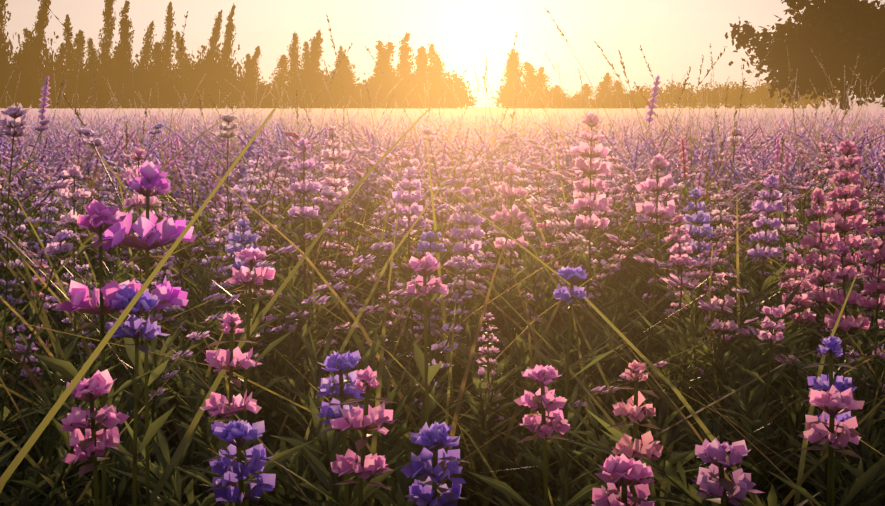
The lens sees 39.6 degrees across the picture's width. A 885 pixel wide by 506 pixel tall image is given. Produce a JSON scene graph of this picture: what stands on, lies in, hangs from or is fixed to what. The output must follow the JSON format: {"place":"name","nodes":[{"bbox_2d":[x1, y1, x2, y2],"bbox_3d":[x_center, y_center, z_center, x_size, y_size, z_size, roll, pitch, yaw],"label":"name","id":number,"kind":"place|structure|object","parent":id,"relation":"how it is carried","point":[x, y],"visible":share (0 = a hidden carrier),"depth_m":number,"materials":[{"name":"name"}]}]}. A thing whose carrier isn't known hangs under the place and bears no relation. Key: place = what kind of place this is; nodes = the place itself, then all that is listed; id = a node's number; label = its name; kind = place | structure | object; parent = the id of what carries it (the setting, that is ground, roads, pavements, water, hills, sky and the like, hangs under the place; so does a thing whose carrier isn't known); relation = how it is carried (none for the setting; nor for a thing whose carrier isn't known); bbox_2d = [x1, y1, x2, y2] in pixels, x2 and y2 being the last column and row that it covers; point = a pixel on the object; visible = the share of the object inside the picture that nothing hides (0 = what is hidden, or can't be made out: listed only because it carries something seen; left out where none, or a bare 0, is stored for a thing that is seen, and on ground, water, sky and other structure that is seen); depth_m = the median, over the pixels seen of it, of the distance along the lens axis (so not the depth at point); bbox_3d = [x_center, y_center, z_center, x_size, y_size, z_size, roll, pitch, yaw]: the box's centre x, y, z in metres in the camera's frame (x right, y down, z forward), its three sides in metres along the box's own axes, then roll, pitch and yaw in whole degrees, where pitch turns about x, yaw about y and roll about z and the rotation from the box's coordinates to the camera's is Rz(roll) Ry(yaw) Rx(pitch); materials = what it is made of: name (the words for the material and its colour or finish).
{"place":"outdoors","nodes":[
{"label":"outdoors","id":0,"kind":"place"},
{"bbox_2d":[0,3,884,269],"bbox_3d":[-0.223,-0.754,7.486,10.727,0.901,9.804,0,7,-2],"label":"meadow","id":1,"kind":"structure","parent":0,"point":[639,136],"depth_m":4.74,"materials":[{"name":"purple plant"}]},
{"bbox_2d":[0,108,884,130],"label":"meadow","id":2,"kind":"structure","parent":0,"point":[474,112],"depth_m":21.36,"materials":[{"name":"purple plant"}]},
{"bbox_2d":[0,33,884,505],"bbox_3d":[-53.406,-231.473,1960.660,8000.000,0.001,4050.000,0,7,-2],"label":"ground","id":3,"kind":"structure","parent":0,"point":[661,108],"depth_m":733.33,"materials":[{"name":"purple plant"}]},
{"bbox_2d":[0,0,660,108],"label":"trees","id":4,"kind":"object","parent":3,"relation":"on","point":[30,59],"visible":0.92,"depth_m":210.26,"materials":[{"name":"green plant"}]},
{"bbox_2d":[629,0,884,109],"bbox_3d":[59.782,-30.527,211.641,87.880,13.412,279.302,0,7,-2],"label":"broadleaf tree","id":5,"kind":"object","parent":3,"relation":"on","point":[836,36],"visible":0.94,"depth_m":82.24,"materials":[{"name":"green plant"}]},
{"bbox_2d":[2,0,884,107],"label":"sky","id":6,"kind":"structure","parent":0,"point":[673,36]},
{"bbox_2d":[10,95,884,107],"bbox_3d":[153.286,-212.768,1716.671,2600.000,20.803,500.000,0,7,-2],"label":"distant hills","id":7,"kind":"structure","parent":0,"point":[855,105],"depth_m":1501.63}
]}

